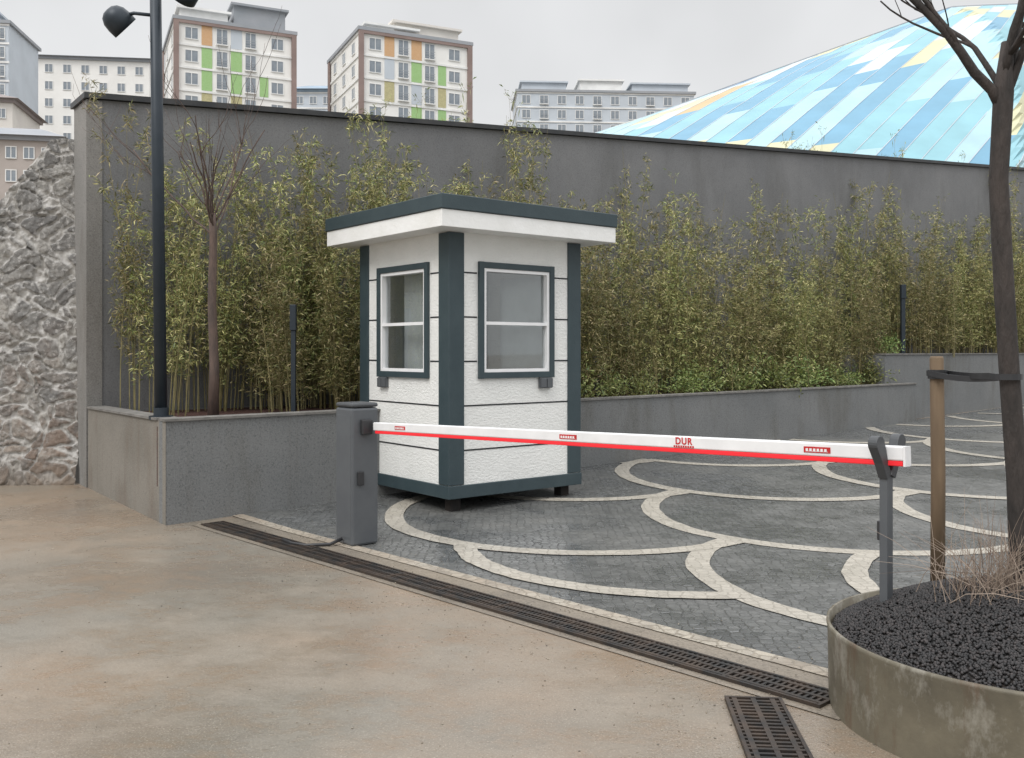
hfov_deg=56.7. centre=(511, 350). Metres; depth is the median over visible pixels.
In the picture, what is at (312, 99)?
window
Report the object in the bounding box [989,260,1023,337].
bamboo plant
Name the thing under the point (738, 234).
bamboo plant
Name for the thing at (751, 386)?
shrub
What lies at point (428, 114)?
window
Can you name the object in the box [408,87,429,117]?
bamboo plant
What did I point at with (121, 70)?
window
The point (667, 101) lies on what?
window
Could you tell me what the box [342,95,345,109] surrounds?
window
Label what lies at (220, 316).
bamboo plant
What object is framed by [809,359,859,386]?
shrub
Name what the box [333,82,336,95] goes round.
window
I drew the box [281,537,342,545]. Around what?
power cable
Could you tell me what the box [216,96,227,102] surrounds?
window
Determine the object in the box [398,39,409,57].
window
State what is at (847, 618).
pebbles
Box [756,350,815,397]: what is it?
shrub
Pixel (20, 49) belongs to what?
apartment building
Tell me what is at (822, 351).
bamboo plant
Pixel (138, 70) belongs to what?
window
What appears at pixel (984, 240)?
bamboo plant
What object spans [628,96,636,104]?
window
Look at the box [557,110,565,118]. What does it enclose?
window
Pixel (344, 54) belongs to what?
window
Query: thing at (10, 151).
window
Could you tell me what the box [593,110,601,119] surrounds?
window
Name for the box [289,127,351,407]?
bamboo plant
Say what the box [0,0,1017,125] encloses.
sky
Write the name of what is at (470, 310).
guard kiosk
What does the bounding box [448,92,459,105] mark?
window
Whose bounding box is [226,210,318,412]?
bamboo plant
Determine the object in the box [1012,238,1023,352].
bamboo plant
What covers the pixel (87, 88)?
window
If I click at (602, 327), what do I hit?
bamboo plant
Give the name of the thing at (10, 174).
window
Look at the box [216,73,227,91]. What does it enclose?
window
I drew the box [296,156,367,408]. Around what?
bamboo plant
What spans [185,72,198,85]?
window
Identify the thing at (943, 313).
bamboo plant
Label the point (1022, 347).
bamboo plant
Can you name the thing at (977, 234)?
bamboo plant
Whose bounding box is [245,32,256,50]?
window
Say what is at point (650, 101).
window
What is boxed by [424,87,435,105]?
window
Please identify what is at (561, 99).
window
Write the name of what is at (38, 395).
rubble wall
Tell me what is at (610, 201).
bamboo plant
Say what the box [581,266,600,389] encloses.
bamboo plant
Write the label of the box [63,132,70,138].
window
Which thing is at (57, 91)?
apartment building
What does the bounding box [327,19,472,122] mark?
apartment building
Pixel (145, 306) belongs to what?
bamboo plant
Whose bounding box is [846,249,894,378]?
bamboo plant
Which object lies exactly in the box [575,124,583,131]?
window
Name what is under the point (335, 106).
window
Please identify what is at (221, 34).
window
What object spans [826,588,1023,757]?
round planter
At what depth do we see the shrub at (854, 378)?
15.65 m
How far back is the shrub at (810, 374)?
14.64 m
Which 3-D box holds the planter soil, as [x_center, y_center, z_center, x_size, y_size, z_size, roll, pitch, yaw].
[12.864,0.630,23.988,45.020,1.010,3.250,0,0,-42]
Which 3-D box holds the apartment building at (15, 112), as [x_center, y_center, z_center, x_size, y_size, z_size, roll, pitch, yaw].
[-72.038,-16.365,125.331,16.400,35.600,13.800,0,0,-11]
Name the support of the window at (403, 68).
in the apartment building at (400, 62)
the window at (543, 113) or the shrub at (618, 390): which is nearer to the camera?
the shrub at (618, 390)
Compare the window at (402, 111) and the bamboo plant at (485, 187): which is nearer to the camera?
the bamboo plant at (485, 187)
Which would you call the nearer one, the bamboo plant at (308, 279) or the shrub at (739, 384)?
the bamboo plant at (308, 279)
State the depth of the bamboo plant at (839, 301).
15.68 m
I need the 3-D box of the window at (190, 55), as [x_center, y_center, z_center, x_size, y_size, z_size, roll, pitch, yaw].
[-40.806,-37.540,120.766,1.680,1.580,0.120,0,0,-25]
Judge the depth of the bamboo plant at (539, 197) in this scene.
11.41 m
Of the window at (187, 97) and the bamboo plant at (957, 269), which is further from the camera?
the window at (187, 97)
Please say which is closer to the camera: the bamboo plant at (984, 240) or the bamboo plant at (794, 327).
the bamboo plant at (794, 327)
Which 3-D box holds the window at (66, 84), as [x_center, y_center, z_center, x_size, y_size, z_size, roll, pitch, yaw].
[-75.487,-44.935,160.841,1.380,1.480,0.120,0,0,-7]
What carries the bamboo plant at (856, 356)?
on the planter soil
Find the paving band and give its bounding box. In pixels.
[385,407,1023,624]
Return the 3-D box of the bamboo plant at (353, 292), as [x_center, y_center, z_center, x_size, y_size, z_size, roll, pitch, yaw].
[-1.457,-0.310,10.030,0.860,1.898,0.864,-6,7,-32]
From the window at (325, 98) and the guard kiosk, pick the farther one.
the window at (325, 98)
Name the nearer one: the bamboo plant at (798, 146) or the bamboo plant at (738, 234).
the bamboo plant at (738, 234)
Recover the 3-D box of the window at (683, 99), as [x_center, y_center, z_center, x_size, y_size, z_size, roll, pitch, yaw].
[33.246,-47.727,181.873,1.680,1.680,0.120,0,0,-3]
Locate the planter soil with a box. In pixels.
[143,386,813,486]
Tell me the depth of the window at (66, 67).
160.86 m
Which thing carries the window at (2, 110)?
in the apartment building at (15, 112)
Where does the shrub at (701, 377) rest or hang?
on the planter soil
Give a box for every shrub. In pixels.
[581,352,626,397]
[594,365,634,396]
[615,364,663,395]
[654,365,711,393]
[666,352,728,392]
[702,357,763,390]
[709,343,772,390]
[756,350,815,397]
[774,350,837,387]
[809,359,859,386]
[833,363,865,385]
[840,355,899,384]
[857,323,905,354]
[866,495,1023,605]
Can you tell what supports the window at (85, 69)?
in the apartment building at (57, 91)
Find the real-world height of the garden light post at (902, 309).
1.310 m
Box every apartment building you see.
[0,12,41,113]
[0,94,46,128]
[0,128,67,199]
[38,54,164,138]
[162,2,297,108]
[297,86,327,110]
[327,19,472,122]
[511,79,695,132]
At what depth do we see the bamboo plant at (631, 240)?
13.81 m
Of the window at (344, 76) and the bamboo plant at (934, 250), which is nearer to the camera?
the bamboo plant at (934, 250)
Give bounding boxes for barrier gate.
[336,401,910,545]
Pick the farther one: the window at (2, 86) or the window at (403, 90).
the window at (2, 86)
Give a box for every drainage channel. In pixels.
[201,521,829,708]
[724,695,813,757]
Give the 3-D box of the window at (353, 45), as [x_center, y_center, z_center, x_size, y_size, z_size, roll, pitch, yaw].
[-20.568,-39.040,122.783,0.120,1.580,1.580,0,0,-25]
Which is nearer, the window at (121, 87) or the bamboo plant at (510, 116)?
the bamboo plant at (510, 116)
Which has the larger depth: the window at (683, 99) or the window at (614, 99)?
the window at (683, 99)
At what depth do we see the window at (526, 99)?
180.07 m
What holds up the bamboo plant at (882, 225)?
on the planter soil
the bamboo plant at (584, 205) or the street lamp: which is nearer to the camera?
the street lamp
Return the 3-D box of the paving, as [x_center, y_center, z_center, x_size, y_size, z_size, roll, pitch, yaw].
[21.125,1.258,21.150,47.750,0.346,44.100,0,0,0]
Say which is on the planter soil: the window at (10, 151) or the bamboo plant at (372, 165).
the bamboo plant at (372, 165)
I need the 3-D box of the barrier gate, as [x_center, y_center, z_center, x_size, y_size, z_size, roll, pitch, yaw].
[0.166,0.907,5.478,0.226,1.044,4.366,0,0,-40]
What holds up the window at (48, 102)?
in the apartment building at (57, 91)
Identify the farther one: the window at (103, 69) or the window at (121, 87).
the window at (121, 87)
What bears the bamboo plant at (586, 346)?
on the planter soil
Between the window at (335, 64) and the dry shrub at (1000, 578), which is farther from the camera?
the window at (335, 64)
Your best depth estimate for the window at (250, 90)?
123.85 m
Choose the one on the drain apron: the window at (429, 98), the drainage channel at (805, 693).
the drainage channel at (805, 693)
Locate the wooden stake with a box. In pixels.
[929,356,945,580]
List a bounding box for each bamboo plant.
[81,72,153,409]
[89,175,185,412]
[135,165,203,411]
[137,127,233,410]
[142,132,218,411]
[144,117,244,415]
[189,155,268,410]
[200,168,255,410]
[217,156,288,408]
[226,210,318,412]
[230,181,310,408]
[236,172,292,408]
[245,131,321,410]
[270,178,364,406]
[284,130,333,407]
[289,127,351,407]
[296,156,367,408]
[304,204,359,409]
[318,153,398,401]
[330,248,359,400]
[335,95,395,400]
[347,137,417,366]
[349,156,422,357]
[376,143,430,205]
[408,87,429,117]
[422,165,470,195]
[435,157,489,197]
[441,77,475,121]
[447,174,502,198]
[494,94,545,204]
[499,84,535,127]
[501,127,551,203]
[505,177,543,204]
[545,184,621,337]
[568,198,588,339]
[581,202,621,397]
[581,244,629,397]
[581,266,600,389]
[588,200,654,395]
[593,208,655,395]
[606,147,663,393]
[618,237,681,394]
[645,206,699,393]
[649,168,709,393]
[658,195,721,390]
[680,247,750,390]
[684,193,729,390]
[706,212,763,356]
[707,244,780,391]
[718,243,785,389]
[732,262,798,388]
[740,178,782,388]
[745,222,789,387]
[755,205,799,387]
[755,275,821,387]
[761,251,825,388]
[781,134,814,149]
[786,200,826,386]
[801,273,848,386]
[806,195,853,386]
[806,253,852,385]
[818,216,869,354]
[830,193,876,354]
[843,261,883,384]
[846,175,902,354]
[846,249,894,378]
[875,201,916,352]
[880,184,922,352]
[883,129,904,156]
[888,228,956,352]
[906,196,945,352]
[913,238,968,356]
[918,231,953,352]
[932,262,968,352]
[933,216,973,352]
[937,261,983,352]
[945,217,991,352]
[957,249,994,352]
[959,213,993,352]
[967,252,1018,352]
[972,216,1022,352]
[987,160,1023,331]
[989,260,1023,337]
[991,244,1023,352]
[1012,223,1023,352]
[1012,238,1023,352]
[1013,217,1023,348]
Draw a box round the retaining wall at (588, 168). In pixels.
[70,92,1023,487]
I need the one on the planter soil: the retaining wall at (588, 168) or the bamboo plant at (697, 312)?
the bamboo plant at (697, 312)
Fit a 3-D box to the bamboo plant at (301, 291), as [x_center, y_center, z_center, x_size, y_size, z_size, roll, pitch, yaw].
[-2.461,-0.883,10.320,0.813,3.049,1.036,-3,-3,33]
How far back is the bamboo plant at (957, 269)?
18.15 m
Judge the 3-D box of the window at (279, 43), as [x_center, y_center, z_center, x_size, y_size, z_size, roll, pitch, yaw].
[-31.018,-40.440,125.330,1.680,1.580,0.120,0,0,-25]
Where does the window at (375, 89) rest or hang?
in the apartment building at (400, 62)
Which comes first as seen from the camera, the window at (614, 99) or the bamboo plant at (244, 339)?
the bamboo plant at (244, 339)
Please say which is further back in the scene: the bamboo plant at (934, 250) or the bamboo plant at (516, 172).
the bamboo plant at (934, 250)
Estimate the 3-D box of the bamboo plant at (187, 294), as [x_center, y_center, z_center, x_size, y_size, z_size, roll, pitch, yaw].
[-3.140,-0.810,9.300,0.698,2.903,0.730,2,-2,13]
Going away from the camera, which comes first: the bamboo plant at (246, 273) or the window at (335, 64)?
the bamboo plant at (246, 273)
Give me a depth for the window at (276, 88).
125.34 m
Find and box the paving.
[245,405,1023,667]
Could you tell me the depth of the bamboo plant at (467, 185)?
11.93 m
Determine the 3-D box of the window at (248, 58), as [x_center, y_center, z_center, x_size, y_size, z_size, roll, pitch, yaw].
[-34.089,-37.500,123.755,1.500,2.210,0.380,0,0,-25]
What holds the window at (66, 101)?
in the apartment building at (57, 91)
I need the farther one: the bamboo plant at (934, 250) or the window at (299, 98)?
the window at (299, 98)
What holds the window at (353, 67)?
in the apartment building at (400, 62)
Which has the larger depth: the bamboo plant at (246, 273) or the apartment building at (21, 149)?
the apartment building at (21, 149)
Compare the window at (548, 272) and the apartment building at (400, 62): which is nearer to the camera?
the window at (548, 272)
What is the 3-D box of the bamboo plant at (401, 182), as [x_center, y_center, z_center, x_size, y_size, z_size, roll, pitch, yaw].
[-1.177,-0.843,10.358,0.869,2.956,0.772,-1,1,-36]
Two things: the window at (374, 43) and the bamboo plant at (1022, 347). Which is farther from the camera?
the window at (374, 43)
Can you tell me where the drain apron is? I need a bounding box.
[192,518,839,719]
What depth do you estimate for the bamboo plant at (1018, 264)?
21.62 m
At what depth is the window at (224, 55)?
122.34 m
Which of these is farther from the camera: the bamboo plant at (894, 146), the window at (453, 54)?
the window at (453, 54)
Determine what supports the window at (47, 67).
in the apartment building at (57, 91)
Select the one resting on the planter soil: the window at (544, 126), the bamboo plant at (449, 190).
the bamboo plant at (449, 190)
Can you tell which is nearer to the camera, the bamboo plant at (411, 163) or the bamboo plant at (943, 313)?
the bamboo plant at (411, 163)
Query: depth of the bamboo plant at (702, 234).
14.61 m
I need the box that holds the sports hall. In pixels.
[595,3,1023,166]
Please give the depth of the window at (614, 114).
181.08 m
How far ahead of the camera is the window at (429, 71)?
123.82 m
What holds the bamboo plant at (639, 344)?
on the planter soil
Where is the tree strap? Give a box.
[926,370,1022,381]
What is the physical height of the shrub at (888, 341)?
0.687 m
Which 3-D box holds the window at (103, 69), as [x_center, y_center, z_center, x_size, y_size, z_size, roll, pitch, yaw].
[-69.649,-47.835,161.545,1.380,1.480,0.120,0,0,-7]
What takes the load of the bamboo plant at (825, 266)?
on the planter soil
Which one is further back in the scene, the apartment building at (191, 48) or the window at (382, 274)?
the apartment building at (191, 48)
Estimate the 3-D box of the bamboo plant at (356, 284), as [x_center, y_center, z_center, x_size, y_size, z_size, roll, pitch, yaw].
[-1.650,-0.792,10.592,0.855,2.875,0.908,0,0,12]
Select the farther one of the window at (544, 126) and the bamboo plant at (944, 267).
the window at (544, 126)
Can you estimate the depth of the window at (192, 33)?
120.79 m
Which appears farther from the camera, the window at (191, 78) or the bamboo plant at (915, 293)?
the window at (191, 78)
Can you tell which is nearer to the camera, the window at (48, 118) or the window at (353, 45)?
the window at (353, 45)
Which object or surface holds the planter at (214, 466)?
on the ground
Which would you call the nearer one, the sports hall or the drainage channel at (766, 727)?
the drainage channel at (766, 727)
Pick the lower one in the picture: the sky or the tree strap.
the tree strap
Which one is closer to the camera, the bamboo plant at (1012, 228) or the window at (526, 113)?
the bamboo plant at (1012, 228)
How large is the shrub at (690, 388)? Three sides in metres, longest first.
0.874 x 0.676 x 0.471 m
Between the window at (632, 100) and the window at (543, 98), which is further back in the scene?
the window at (632, 100)
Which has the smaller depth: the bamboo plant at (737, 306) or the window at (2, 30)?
the bamboo plant at (737, 306)
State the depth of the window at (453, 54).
125.31 m
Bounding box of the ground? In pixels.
[0,404,1023,757]
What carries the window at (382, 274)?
in the guard kiosk
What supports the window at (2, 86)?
in the apartment building at (20, 49)
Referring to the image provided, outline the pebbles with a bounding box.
[831,576,1023,691]
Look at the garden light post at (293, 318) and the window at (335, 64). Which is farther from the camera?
the window at (335, 64)
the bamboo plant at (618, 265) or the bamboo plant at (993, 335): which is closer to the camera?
the bamboo plant at (618, 265)
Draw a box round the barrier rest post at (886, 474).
[868,433,905,601]
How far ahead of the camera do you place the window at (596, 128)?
180.86 m
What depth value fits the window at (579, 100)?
180.68 m
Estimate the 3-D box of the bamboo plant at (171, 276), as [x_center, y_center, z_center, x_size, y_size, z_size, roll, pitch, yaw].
[-3.494,-0.843,9.884,0.779,2.966,0.745,3,-5,-44]
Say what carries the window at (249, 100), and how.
in the apartment building at (191, 48)
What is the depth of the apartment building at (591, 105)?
180.99 m
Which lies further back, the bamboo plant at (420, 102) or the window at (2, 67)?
the window at (2, 67)
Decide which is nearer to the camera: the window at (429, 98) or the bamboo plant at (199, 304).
the bamboo plant at (199, 304)
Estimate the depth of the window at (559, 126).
180.46 m
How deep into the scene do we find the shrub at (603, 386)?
11.40 m
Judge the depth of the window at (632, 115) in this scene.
181.30 m
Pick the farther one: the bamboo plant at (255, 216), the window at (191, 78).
the window at (191, 78)
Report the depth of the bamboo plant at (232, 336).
9.93 m
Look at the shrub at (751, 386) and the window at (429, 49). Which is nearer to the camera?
the shrub at (751, 386)
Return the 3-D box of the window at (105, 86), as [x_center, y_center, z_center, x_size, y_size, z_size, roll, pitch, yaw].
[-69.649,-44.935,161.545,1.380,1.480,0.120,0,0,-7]
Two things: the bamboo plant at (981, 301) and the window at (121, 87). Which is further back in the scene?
the window at (121, 87)
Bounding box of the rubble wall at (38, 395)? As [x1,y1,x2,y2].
[0,138,77,485]
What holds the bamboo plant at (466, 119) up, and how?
on the ground
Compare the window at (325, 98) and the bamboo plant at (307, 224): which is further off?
the window at (325, 98)
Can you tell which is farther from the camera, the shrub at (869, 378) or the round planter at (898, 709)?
the shrub at (869, 378)
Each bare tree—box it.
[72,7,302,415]
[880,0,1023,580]
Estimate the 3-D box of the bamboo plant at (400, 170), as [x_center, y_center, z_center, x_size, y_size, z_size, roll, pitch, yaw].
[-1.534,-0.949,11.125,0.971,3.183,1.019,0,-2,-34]
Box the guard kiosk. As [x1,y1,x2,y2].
[325,193,617,511]
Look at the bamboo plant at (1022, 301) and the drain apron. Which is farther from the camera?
the bamboo plant at (1022, 301)
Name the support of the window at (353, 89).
in the apartment building at (400, 62)
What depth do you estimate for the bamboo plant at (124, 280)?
9.47 m
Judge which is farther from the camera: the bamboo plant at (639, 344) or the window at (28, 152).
the window at (28, 152)
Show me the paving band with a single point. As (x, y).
(855, 568)
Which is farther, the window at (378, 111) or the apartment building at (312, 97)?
the apartment building at (312, 97)
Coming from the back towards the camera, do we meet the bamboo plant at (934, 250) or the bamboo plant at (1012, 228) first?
the bamboo plant at (1012, 228)
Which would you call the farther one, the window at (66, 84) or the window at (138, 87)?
the window at (138, 87)
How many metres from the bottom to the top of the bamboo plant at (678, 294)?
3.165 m
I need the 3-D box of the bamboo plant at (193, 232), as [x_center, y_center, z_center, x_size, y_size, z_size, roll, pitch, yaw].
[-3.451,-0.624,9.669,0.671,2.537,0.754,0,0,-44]
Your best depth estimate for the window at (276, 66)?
125.34 m
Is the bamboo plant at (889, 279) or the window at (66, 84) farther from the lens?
the window at (66, 84)
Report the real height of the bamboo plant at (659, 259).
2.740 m
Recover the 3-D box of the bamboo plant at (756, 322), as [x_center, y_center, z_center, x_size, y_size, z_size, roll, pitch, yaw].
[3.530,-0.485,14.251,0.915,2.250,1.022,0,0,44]
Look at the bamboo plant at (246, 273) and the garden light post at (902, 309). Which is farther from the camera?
the garden light post at (902, 309)
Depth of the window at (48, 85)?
160.51 m
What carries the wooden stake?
in the round planter at (898, 709)
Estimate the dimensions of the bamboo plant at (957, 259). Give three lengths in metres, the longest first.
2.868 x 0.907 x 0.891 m
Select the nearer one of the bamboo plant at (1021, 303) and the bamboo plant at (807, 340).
the bamboo plant at (807, 340)
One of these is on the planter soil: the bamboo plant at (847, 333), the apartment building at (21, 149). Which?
the bamboo plant at (847, 333)
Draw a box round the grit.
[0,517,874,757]
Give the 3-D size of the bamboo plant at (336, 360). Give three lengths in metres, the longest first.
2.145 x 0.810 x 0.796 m
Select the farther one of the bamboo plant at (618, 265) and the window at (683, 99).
the window at (683, 99)
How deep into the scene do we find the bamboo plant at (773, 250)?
15.63 m
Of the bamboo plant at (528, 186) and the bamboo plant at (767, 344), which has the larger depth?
the bamboo plant at (767, 344)
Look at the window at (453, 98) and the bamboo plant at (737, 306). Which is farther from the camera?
the window at (453, 98)
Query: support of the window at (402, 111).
in the apartment building at (400, 62)
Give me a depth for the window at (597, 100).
180.86 m
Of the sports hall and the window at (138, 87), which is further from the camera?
the window at (138, 87)
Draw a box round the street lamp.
[102,0,197,419]
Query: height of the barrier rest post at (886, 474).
0.828 m
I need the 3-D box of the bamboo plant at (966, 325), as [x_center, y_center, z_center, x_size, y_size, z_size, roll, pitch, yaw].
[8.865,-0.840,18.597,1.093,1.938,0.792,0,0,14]
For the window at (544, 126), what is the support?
in the apartment building at (591, 105)
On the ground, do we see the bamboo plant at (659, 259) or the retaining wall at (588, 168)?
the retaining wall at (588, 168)
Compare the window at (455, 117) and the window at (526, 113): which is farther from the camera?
the window at (526, 113)
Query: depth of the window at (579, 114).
180.64 m
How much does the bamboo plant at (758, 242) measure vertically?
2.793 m
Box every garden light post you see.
[290,305,296,411]
[900,285,905,352]
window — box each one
[0,27,4,39]
[0,46,4,58]
[0,65,4,77]
[0,84,4,94]
[0,108,5,118]
[5,146,16,158]
[5,169,16,181]
[23,147,34,158]
[44,63,52,72]
[44,81,52,89]
[44,98,52,106]
[44,115,52,123]
[63,64,70,72]
[63,81,70,89]
[63,98,70,106]
[63,115,70,123]
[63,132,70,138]
[81,65,89,73]
[81,82,89,90]
[99,65,107,73]
[99,82,107,90]
[117,66,125,74]
[117,83,125,91]
[135,67,142,75]
[135,84,142,91]
[185,26,198,39]
[185,49,198,62]
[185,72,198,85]
[185,94,198,100]
[216,28,227,46]
[216,51,227,68]
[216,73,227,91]
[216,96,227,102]
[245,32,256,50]
[245,54,256,72]
[245,77,256,94]
[245,99,255,104]
[271,38,283,51]
[271,60,283,72]
[271,82,283,94]
[271,104,283,107]
[297,96,302,103]
[309,96,316,103]
[323,96,327,103]
[333,61,336,75]
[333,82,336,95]
[333,103,336,111]
[342,52,345,66]
[342,73,345,87]
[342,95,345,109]
[351,41,354,56]
[351,64,354,78]
[351,86,354,100]
[369,37,381,50]
[369,60,381,73]
[369,83,381,96]
[369,105,381,115]
[376,262,429,378]
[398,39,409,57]
[398,62,409,79]
[398,84,409,102]
[398,107,408,117]
[424,43,435,60]
[424,65,435,82]
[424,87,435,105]
[424,110,434,119]
[448,48,459,61]
[448,70,459,83]
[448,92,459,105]
[448,114,459,121]
[478,261,554,378]
[522,95,530,103]
[522,109,530,117]
[540,95,548,104]
[540,109,548,118]
[540,124,547,128]
[557,95,565,103]
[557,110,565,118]
[557,124,565,129]
[575,96,583,104]
[575,110,583,118]
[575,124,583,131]
[593,96,601,105]
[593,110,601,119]
[593,125,601,132]
[611,96,618,104]
[611,111,618,119]
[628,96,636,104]
[628,111,636,119]
[646,97,654,105]
[646,111,654,115]
[663,97,671,105]
[681,97,689,102]
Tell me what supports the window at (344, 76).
in the apartment building at (400, 62)
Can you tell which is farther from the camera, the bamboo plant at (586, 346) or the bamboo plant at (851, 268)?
the bamboo plant at (851, 268)
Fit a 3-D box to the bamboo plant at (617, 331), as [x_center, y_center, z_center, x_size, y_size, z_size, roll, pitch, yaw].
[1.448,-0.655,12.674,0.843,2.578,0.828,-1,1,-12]
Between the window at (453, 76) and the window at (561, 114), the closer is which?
the window at (453, 76)
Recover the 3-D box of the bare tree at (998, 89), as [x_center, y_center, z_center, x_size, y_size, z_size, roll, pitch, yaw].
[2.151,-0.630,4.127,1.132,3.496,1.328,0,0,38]
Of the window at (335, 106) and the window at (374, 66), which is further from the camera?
the window at (335, 106)
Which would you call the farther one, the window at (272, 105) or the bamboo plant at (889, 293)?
the window at (272, 105)
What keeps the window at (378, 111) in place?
in the apartment building at (400, 62)
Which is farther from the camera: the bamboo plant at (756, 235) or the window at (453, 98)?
the window at (453, 98)
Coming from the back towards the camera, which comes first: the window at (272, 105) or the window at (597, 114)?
the window at (597, 114)
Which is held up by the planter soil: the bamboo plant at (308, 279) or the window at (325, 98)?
the bamboo plant at (308, 279)
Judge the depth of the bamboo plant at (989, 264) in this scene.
20.37 m
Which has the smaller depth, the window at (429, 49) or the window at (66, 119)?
the window at (429, 49)
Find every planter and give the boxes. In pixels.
[86,353,1023,524]
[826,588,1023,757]
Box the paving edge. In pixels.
[232,514,827,676]
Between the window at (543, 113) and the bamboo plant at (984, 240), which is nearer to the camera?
the bamboo plant at (984, 240)
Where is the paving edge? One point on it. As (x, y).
(812, 668)
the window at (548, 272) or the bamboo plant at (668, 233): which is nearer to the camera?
the window at (548, 272)
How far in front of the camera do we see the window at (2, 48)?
131.51 m
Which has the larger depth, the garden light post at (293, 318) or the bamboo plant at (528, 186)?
the bamboo plant at (528, 186)
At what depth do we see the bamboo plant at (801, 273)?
16.14 m
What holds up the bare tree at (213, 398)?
on the planter soil
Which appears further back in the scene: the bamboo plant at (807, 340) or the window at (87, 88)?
the window at (87, 88)
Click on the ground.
(178, 682)

